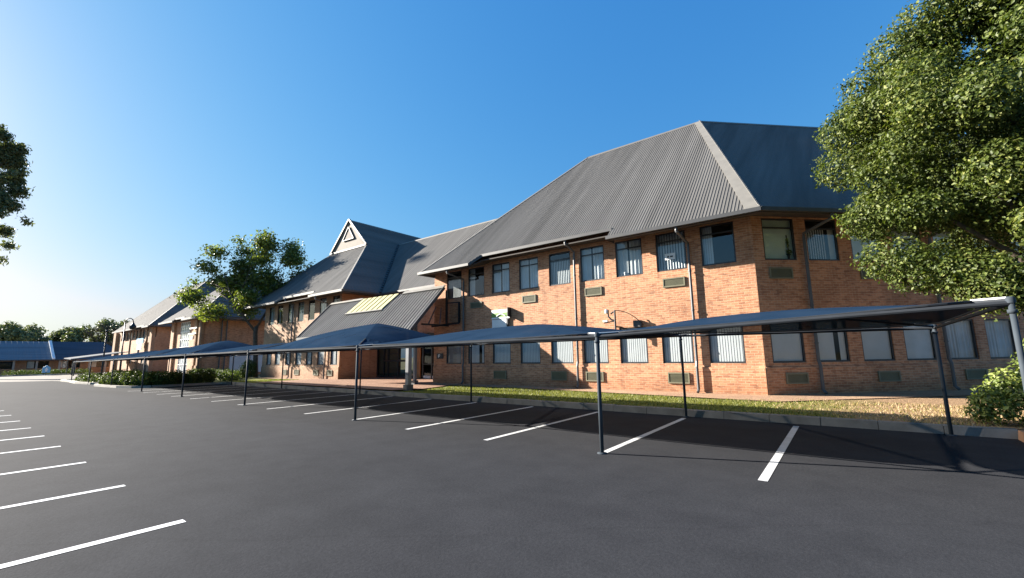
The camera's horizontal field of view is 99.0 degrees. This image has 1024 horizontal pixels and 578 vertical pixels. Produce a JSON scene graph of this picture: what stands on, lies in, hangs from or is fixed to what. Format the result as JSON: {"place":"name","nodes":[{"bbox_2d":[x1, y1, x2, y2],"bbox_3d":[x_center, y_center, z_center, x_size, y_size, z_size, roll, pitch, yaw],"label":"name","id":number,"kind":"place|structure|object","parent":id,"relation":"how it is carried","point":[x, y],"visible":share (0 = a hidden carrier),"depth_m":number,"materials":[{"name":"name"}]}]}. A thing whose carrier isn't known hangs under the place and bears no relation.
{"place":"outdoors","nodes":[
{"label":"outdoors","id":0,"kind":"place"},
{"bbox_2d":[0,372,107,381],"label":"pale road","id":1,"kind":"structure","parent":0,"point":[33,378],"depth_m":49.35,"materials":[{"name":"concrete"}]},
{"bbox_2d":[1,368,91,374],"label":"hedge","id":2,"kind":"object","parent":1,"relation":"on","point":[56,371],"visible":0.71,"depth_m":62.13,"materials":[{"name":"green plant"}]},
{"bbox_2d":[42,365,50,374],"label":"direction sign","id":3,"kind":"object","parent":1,"relation":"on","point":[46,369],"visible":1,"depth_m":60.06,"materials":[{"name":"blue metal"}]},
{"bbox_2d":[0,373,96,376],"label":"kerb","id":4,"kind":"structure","parent":1,"relation":"on","point":[40,374],"depth_m":59.87,"materials":[{"name":"concrete"}]},
{"bbox_2d":[71,354,169,382],"bbox_3d":[-34.019,6.848,38.050,8.168,2.370,5.280,-8,-11,37],"label":"shade carport","id":5,"kind":"object","parent":1,"relation":"on","point":[89,360],"visible":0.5,"depth_m":36.37,"materials":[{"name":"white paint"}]},
{"bbox_2d":[119,318,135,369],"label":"street lamp","id":6,"kind":"object","parent":1,"relation":"on","point":[132,326],"visible":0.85,"depth_m":45.47,"materials":[{"name":"black metal"}]},
{"bbox_2d":[60,379,225,387],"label":"pale kerb","id":7,"kind":"structure","parent":1,"relation":"on","point":[96,384],"depth_m":29.53,"materials":[{"name":"concrete"}]},
{"bbox_2d":[0,341,112,374],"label":"brick building","id":8,"kind":"structure","parent":0,"point":[24,355],"depth_m":71.05,"materials":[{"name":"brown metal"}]},
{"bbox_2d":[26,361,48,368],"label":"window","id":9,"kind":"structure","parent":8,"relation":"in","point":[30,363],"depth_m":68.40,"materials":[{"name":"grey glass"}]},
{"bbox_2d":[60,361,79,367],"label":"window","id":10,"kind":"structure","parent":8,"relation":"in","point":[64,363],"depth_m":71.33,"materials":[{"name":"grey glass"}]},
{"bbox_2d":[91,361,108,366],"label":"window","id":11,"kind":"structure","parent":8,"relation":"in","point":[94,362],"depth_m":74.12,"materials":[{"name":"grey glass"}]},
{"bbox_2d":[64,352,125,375],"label":"carport","id":12,"kind":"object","parent":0,"point":[85,356],"depth_m":59.06,"materials":[{"name":"silver metal"}]},
{"bbox_2d":[80,377,272,385],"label":"island soil","id":13,"kind":"structure","parent":0,"point":[241,379],"depth_m":35.13,"materials":[{"name":"brown soil"}]},
{"bbox_2d":[74,371,101,381],"bbox_3d":[-34.372,7.276,35.925,7.138,0.967,2.071,-8,-11,37],"label":"hedge","id":14,"kind":"object","parent":13,"relation":"on","point":[83,377],"visible":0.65,"depth_m":35.20,"materials":[{"name":"green plant"}]},
{"bbox_2d":[101,330,107,373],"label":"street lamp","id":15,"kind":"object","parent":13,"relation":"on","point":[106,331],"visible":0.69,"depth_m":42.35,"materials":[{"name":"black metal"}]},
{"bbox_2d":[97,368,217,385],"bbox_3d":[-25.540,6.149,30.215,9.341,1.293,4.360,-2,-9,7],"label":"hedge","id":16,"kind":"object","parent":13,"relation":"on","point":[121,377],"visible":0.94,"depth_m":29.20,"materials":[{"name":"green plant"}]},
{"bbox_2d":[185,368,242,381],"bbox_3d":[-27.227,7.784,40.062,2.834,1.040,19.608,7,-12,-42],"label":"hedge","id":17,"kind":"object","parent":13,"relation":"on","point":[224,374],"visible":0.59,"depth_m":33.92,"materials":[{"name":"green plant"}]},
{"bbox_2d":[169,227,314,376],"bbox_3d":[-23.983,1.252,40.021,12.197,13.607,6.740,0,-9,-4],"label":"spreading tree","id":18,"kind":"object","parent":13,"relation":"on","point":[229,286],"visible":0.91,"depth_m":39.69,"materials":[{"name":"green plant"}]},
{"bbox_2d":[239,359,256,377],"bbox_3d":[-23.015,7.031,38.099,1.707,1.853,1.474,-8,-11,37],"label":"round bush","id":19,"kind":"object","parent":13,"relation":"on","point":[252,366],"visible":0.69,"depth_m":37.84,"materials":[{"name":"green plant"}]},
{"bbox_2d":[258,377,447,389],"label":"entrance paving","id":20,"kind":"structure","parent":0,"point":[384,383],"depth_m":25.76,"materials":[{"name":"brick"}]},
{"bbox_2d":[296,285,459,390],"bbox_3d":[-8.616,2.846,25.531,12.884,5.465,3.935,-8,-11,37],"label":"entrance canopy","id":21,"kind":"object","parent":20,"relation":"on","point":[408,309],"visible":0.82,"depth_m":24.74,"materials":[{"name":"black metal"}]},
{"bbox_2d":[0,0,1000,341],"label":"sky","id":22,"kind":"structure","parent":0,"point":[156,131],"materials":[{"name":"blue"}]},
{"bbox_2d":[0,381,1023,577],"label":"parking lot","id":23,"kind":"structure","parent":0,"point":[210,481],"depth_m":5.35,"materials":[{"name":"grey asphalt"}]},
{"bbox_2d":[91,350,198,384],"bbox_3d":[-28.234,6.003,33.616,8.293,2.520,5.280,-8,-11,37],"label":"shade carport","id":24,"kind":"object","parent":23,"relation":"on","point":[121,356],"visible":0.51,"depth_m":31.64,"materials":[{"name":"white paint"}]},
{"bbox_2d":[114,347,233,391],"bbox_3d":[-22.478,5.186,29.201,8.493,2.620,5.280,-8,-11,37],"label":"shade carport","id":25,"kind":"object","parent":23,"relation":"on","point":[142,356],"visible":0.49,"depth_m":27.49,"materials":[{"name":"blue fabric"}]},
{"bbox_2d":[145,340,284,396],"bbox_3d":[-17.156,4.378,25.126,8.592,2.820,5.280,-8,-11,37],"label":"shade carport","id":26,"kind":"object","parent":23,"relation":"on","point":[216,346],"visible":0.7,"depth_m":23.41,"materials":[{"name":"blue fabric"}]},
{"bbox_2d":[185,343,361,405],"bbox_3d":[-11.554,3.805,20.798,8.393,2.470,5.280,-8,-11,37],"label":"shade carport","id":27,"kind":"object","parent":23,"relation":"on","point":[242,350],"visible":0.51,"depth_m":19.03,"materials":[{"name":"blue fabric"}]},
{"bbox_2d":[248,323,472,420],"bbox_3d":[-5.668,2.763,16.312,7.734,2.990,5.280,-8,-11,37],"label":"shade carport","id":28,"kind":"object","parent":23,"relation":"on","point":[353,337],"visible":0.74,"depth_m":14.61,"materials":[{"name":"blue fabric"}]},
{"bbox_2d":[358,324,689,454],"bbox_3d":[0.018,2.228,11.913,7.923,2.540,5.280,-8,-11,37],"label":"shade carport","id":29,"kind":"object","parent":23,"relation":"on","point":[535,333],"visible":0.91,"depth_m":9.87,"materials":[{"name":"blue fabric"}]},
{"bbox_2d":[226,382,1017,438],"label":"kerb","id":30,"kind":"structure","parent":23,"relation":"on","point":[992,432],"depth_m":10.96,"materials":[{"name":"concrete"}]},
{"bbox_2d":[598,296,1023,435],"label":"shade carport","id":31,"kind":"object","parent":23,"relation":"on","point":[863,319],"visible":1,"depth_m":7.05,"materials":[{"name":"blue metal"}]},
{"bbox_2d":[228,378,1023,429],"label":"lawn","id":32,"kind":"structure","parent":0,"point":[888,418],"depth_m":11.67,"materials":[{"name":"plant"}]},
{"bbox_2d":[810,0,1023,321],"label":"leafy tree","id":33,"kind":"object","parent":32,"relation":"on","point":[921,90],"visible":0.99,"depth_m":10.21,"materials":[{"name":"green plant"}]},
{"bbox_2d":[963,338,1023,425],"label":"yellow green bush","id":34,"kind":"object","parent":32,"relation":"on","point":[1007,400],"visible":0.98,"depth_m":8.72,"materials":[{"name":"green plant"}]},
{"bbox_2d":[250,377,1014,400],"bbox_3d":[-1.120,4.949,22.605,52.135,0.070,10.153,-5,-10,26],"label":"brick apron","id":35,"kind":"object","parent":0,"point":[837,396],"visible":0.83,"depth_m":14.51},
{"bbox_2d":[838,395,1022,407],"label":"verge","id":36,"kind":"structure","parent":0,"point":[956,400],"depth_m":12.80,"materials":[{"name":"soil"}]},
{"bbox_2d":[1018,430,1023,441],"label":"brick edging","id":37,"kind":"object","parent":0,"point":[1020,435],"visible":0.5,"depth_m":7.86,"materials":[{"name":"brick"}]},
{"label":"ground","id":38,"kind":"structure","parent":0,"visible":0},
{"bbox_2d":[0,124,35,265],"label":"tall gum tree","id":39,"kind":"object","parent":38,"relation":"on","point":[13,159],"visible":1,"depth_m":59.61,"materials":[{"name":"green plant"}]},
{"bbox_2d":[0,321,52,341],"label":"round tree","id":40,"kind":"object","parent":38,"relation":"on","point":[12,331],"visible":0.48,"depth_m":82.16,"materials":[{"name":"green plant"}]},
{"bbox_2d":[48,326,91,341],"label":"round tree","id":41,"kind":"object","parent":38,"relation":"on","point":[71,334],"visible":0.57,"depth_m":88.10,"materials":[{"name":"green plant"}]},
{"bbox_2d":[85,324,116,342],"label":"bare tree","id":42,"kind":"object","parent":38,"relation":"on","point":[96,331],"visible":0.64,"depth_m":89.67,"materials":[{"name":"green plant"}]},
{"bbox_2d":[73,318,129,342],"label":"round tree","id":43,"kind":"object","parent":38,"relation":"on","point":[111,323],"visible":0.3,"depth_m":92.62,"materials":[{"name":"green plant"}]},
{"bbox_2d":[109,281,216,372],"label":"pilaster brick building","id":44,"kind":"structure","parent":38,"relation":"on","point":[152,333],"depth_m":62.67,"materials":[{"name":"brick"}]},
{"bbox_2d":[136,338,143,349],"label":"hanging sign","id":45,"kind":"object","parent":44,"relation":"attached to","point":[138,342],"visible":0.96,"depth_m":60.48,"materials":[{"name":"white paint"}]},
{"bbox_2d":[158,280,277,373],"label":"brick building","id":46,"kind":"structure","parent":38,"relation":"on","point":[183,321],"depth_m":50.24,"materials":[{"name":"brick"}]},
{"bbox_2d":[177,321,190,370],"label":"window","id":47,"kind":"structure","parent":46,"relation":"in","point":[184,340],"depth_m":51.23,"materials":[{"name":"white paint"}]},
{"bbox_2d":[188,327,197,338],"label":"wall bracket","id":48,"kind":"object","parent":46,"relation":"attached to","point":[192,337],"depth_m":48.14,"materials":[{"name":"white metal"}]},
{"bbox_2d":[229,355,249,370],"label":"panel door","id":49,"kind":"structure","parent":46,"relation":"in","point":[238,360],"depth_m":50.06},
{"bbox_2d":[250,355,262,371],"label":"panel door","id":50,"kind":"structure","parent":46,"relation":"in","point":[251,356],"depth_m":51.92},
{"bbox_2d":[243,218,497,379],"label":"gabled brick building","id":51,"kind":"structure","parent":38,"relation":"on","point":[364,261],"depth_m":34.71,"materials":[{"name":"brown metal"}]},
{"bbox_2d":[266,354,270,364],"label":"window","id":52,"kind":"structure","parent":51,"relation":"in","point":[268,360],"depth_m":37.65,"materials":[{"name":"glass"}]},
{"bbox_2d":[269,307,274,324],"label":"window","id":53,"kind":"structure","parent":51,"relation":"in","point":[273,308],"depth_m":38.25,"materials":[{"name":"grey glass"}]},
{"bbox_2d":[275,354,279,364],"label":"window","id":54,"kind":"structure","parent":51,"relation":"in","point":[277,363],"depth_m":36.65,"materials":[{"name":"white glass"}]},
{"bbox_2d":[277,305,282,323],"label":"window","id":55,"kind":"structure","parent":51,"relation":"in","point":[279,316],"depth_m":37.34,"materials":[{"name":"glass"}]},
{"bbox_2d":[285,352,290,364],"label":"window","id":56,"kind":"structure","parent":51,"relation":"in","point":[287,360],"depth_m":35.61,"materials":[{"name":"glass"}]},
{"bbox_2d":[288,303,293,322],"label":"window","id":57,"kind":"structure","parent":51,"relation":"in","point":[290,309],"depth_m":36.17,"materials":[{"name":"grey glass"}]},
{"bbox_2d":[295,353,300,364],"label":"window","id":58,"kind":"structure","parent":51,"relation":"in","point":[299,356],"depth_m":34.51,"materials":[{"name":"grey glass"}]},
{"bbox_2d":[298,301,303,321],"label":"window","id":59,"kind":"structure","parent":51,"relation":"in","point":[301,304],"depth_m":35.16,"materials":[{"name":"glass"}]},
{"bbox_2d":[306,353,311,364],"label":"window","id":60,"kind":"structure","parent":51,"relation":"in","point":[308,355],"depth_m":33.54,"materials":[{"name":"grey glass"}]},
{"bbox_2d":[308,300,314,319],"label":"window","id":61,"kind":"structure","parent":51,"relation":"in","point":[309,300],"depth_m":34.15,"materials":[{"name":"grey glass"}]},
{"bbox_2d":[317,352,323,364],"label":"window","id":62,"kind":"structure","parent":51,"relation":"in","point":[320,360],"depth_m":32.47,"materials":[{"name":"glass"}]},
{"bbox_2d":[320,297,326,313],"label":"window","id":63,"kind":"structure","parent":51,"relation":"in","point":[323,299],"depth_m":33.16,"materials":[{"name":"grey glass"}]},
{"bbox_2d":[330,351,337,364],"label":"window","id":64,"kind":"structure","parent":51,"relation":"in","point":[333,354],"depth_m":31.42,"materials":[{"name":"white glass"}]},
{"bbox_2d":[417,120,1023,394],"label":"brick office building","id":65,"kind":"structure","parent":38,"relation":"on","point":[720,210],"depth_m":17.33,"materials":[{"name":"orange brick"}]},
{"bbox_2d":[437,353,442,358],"bbox_3d":[-4.019,3.735,24.326,0.500,0.300,0.040,-8,-11,37],"label":"door sign","id":66,"kind":"object","parent":65,"relation":"attached to","point":[439,355],"visible":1,"depth_m":24.30,"materials":[{"name":"grey metal"}]},
{"bbox_2d":[447,346,460,363],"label":"window","id":67,"kind":"structure","parent":65,"relation":"in","point":[450,347],"depth_m":23.94,"materials":[{"name":"grey glass"}]},
{"bbox_2d":[447,270,461,298],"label":"window","id":68,"kind":"structure","parent":65,"relation":"in","point":[450,283],"depth_m":24.56,"materials":[{"name":"glass"}]},
{"bbox_2d":[468,266,483,296],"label":"window","id":69,"kind":"structure","parent":65,"relation":"in","point":[471,272],"depth_m":23.67,"materials":[{"name":"blue glass"}]},
{"bbox_2d":[469,343,484,363],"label":"window","id":70,"kind":"structure","parent":65,"relation":"in","point":[475,352],"depth_m":22.85,"materials":[{"name":"grey glass"}]},
{"bbox_2d":[492,262,509,293],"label":"window","id":71,"kind":"structure","parent":65,"relation":"in","point":[496,268],"depth_m":22.49,"materials":[{"name":"blue glass"}]},
{"bbox_2d":[492,307,510,327],"bbox_3d":[-0.592,1.494,21.835,1.195,1.070,0.270,-8,-11,37],"label":"wall sign","id":72,"kind":"object","parent":65,"relation":"attached to","point":[500,316],"visible":0.88,"depth_m":21.85,"materials":[{"name":"white paint"}]},
{"bbox_2d":[493,342,510,363],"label":"window","id":73,"kind":"structure","parent":65,"relation":"in","point":[507,356],"depth_m":21.82,"materials":[{"name":"glass"}]},
{"bbox_2d":[519,257,538,289],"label":"window","id":74,"kind":"structure","parent":65,"relation":"in","point":[523,263],"depth_m":21.41,"materials":[{"name":"blue glass"}]},
{"bbox_2d":[521,343,540,363],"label":"window","id":75,"kind":"structure","parent":65,"relation":"in","point":[533,358],"depth_m":20.74,"materials":[{"name":"glass"}]},
{"bbox_2d":[549,251,570,285],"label":"window","id":76,"kind":"structure","parent":65,"relation":"in","point":[568,276],"depth_m":20.30,"materials":[{"name":"white metal"}]},
{"bbox_2d":[551,341,573,363],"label":"window","id":77,"kind":"structure","parent":65,"relation":"in","point":[569,345],"depth_m":19.69,"materials":[{"name":"white metal"}]},
{"bbox_2d":[580,245,604,281],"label":"window","id":78,"kind":"structure","parent":65,"relation":"in","point":[598,252],"depth_m":19.31,"materials":[{"name":"blue glass"}]},
{"bbox_2d":[584,340,608,363],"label":"window","id":79,"kind":"structure","parent":65,"relation":"in","point":[604,359],"depth_m":18.71,"materials":[{"name":"white metal"}]},
{"bbox_2d":[603,309,643,328],"bbox_3d":[4.513,1.272,17.799,1.597,0.930,0.510,-3,-9,15],"label":"wall floodlight","id":80,"kind":"object","parent":65,"relation":"attached to","point":[637,323],"depth_m":17.65,"materials":[{"name":"black metal"}]},
{"bbox_2d":[615,238,642,276],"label":"window","id":81,"kind":"structure","parent":65,"relation":"in","point":[635,248],"depth_m":18.27,"materials":[{"name":"blue glass"}]},
{"bbox_2d":[619,327,648,362],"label":"window","id":82,"kind":"structure","parent":65,"relation":"in","point":[625,344],"depth_m":17.66,"materials":[{"name":"white fabric"}]},
{"bbox_2d":[665,253,674,259],"bbox_3d":[6.191,-1.275,17.127,0.400,0.250,0.011,-8,-11,37],"label":"paper notice","id":83,"kind":"object","parent":65,"relation":"attached to","point":[669,256],"visible":1,"depth_m":17.12,"materials":[{"name":"white paper"}]},
{"bbox_2d":[655,230,686,271],"bbox_3d":[6.266,-1.466,17.175,1.160,1.520,0.150,-8,-11,37],"label":"window","id":84,"kind":"structure","parent":65,"relation":"in","point":[659,256],"depth_m":17.23,"materials":[{"name":"blue metal"}]},
{"bbox_2d":[662,334,694,362],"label":"window","id":85,"kind":"structure","parent":65,"relation":"in","point":[666,355],"depth_m":16.62,"materials":[{"name":"white metal"}]},
{"bbox_2d":[699,221,736,265],"bbox_3d":[7.599,-1.646,16.135,1.160,1.520,0.126,-8,-11,37],"label":"window","id":86,"kind":"structure","parent":65,"relation":"in","point":[704,246],"depth_m":16.36,"materials":[{"name":"blue metal"}]},
{"bbox_2d":[708,333,745,362],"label":"window","id":87,"kind":"structure","parent":65,"relation":"in","point":[735,339],"depth_m":15.56,"materials":[{"name":"white metal"}]},
{"bbox_2d":[761,218,796,259],"bbox_3d":[9.450,-1.760,15.583,1.240,1.520,0.124,0,-9,-7],"label":"window","id":88,"kind":"structure","parent":65,"relation":"in","point":[774,232],"depth_m":15.63,"materials":[{"name":"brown glass"}]},
{"bbox_2d":[770,333,805,362],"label":"window","id":89,"kind":"structure","parent":65,"relation":"in","point":[790,347],"depth_m":15.00,"materials":[{"name":"grey metal"}]},
{"bbox_2d":[785,235,791,258],"bbox_3d":[9.849,-1.498,15.623,0.296,0.881,0.157,-8,-11,37],"label":"potted plant","id":90,"kind":"object","parent":65,"relation":"in","point":[788,254],"visible":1,"depth_m":15.59,"materials":[{"name":"green plant"}]},
{"bbox_2d":[804,219,839,260],"bbox_3d":[11.126,-1.754,15.795,1.240,1.520,0.130,0,-9,-7],"label":"window","id":91,"kind":"structure","parent":65,"relation":"in","point":[830,233],"depth_m":15.83,"materials":[{"name":"blue metal"}]},
{"bbox_2d":[817,332,849,361],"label":"window","id":92,"kind":"structure","parent":65,"relation":"in","point":[826,341],"depth_m":15.21,"materials":[{"name":"grey metal"}]},
{"bbox_2d":[849,222,880,260],"bbox_3d":[12.873,-1.749,16.010,1.240,1.520,0.124,0,-9,-7],"label":"window","id":93,"kind":"structure","parent":65,"relation":"in","point":[856,246],"depth_m":16.02,"materials":[{"name":"blue metal"}]},
{"bbox_2d":[861,328,894,360],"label":"window","id":94,"kind":"structure","parent":65,"relation":"in","point":[877,345],"depth_m":15.43,"materials":[{"name":"grey metal"}]},
{"bbox_2d":[891,226,920,257],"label":"window","id":95,"kind":"structure","parent":65,"relation":"in","point":[905,233],"depth_m":16.30,"materials":[{"name":"brown metal"}]},
{"bbox_2d":[903,326,936,359],"bbox_3d":[14.521,1.814,15.640,1.240,1.445,0.072,0,-9,-7],"label":"window","id":96,"kind":"structure","parent":65,"relation":"in","point":[918,343],"depth_m":15.65,"materials":[{"name":"grey metal"}]},
{"bbox_2d":[932,228,955,257],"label":"window","id":97,"kind":"structure","parent":65,"relation":"in","point":[942,235],"depth_m":16.51,"materials":[{"name":"grey glass"}]},
{"bbox_2d":[945,319,978,359],"bbox_3d":[16.231,1.826,15.896,1.240,1.445,0.162,0,-9,-7],"label":"window","id":98,"kind":"structure","parent":65,"relation":"in","point":[958,333],"depth_m":15.95,"materials":[{"name":"brown glass"}]},
{"bbox_2d":[984,319,1016,358],"bbox_3d":[17.908,1.832,16.106,1.240,1.445,0.162,0,-9,-7],"label":"window","id":99,"kind":"structure","parent":65,"relation":"in","point":[1000,345],"depth_m":16.16,"materials":[{"name":"brown glass"}]}
]}

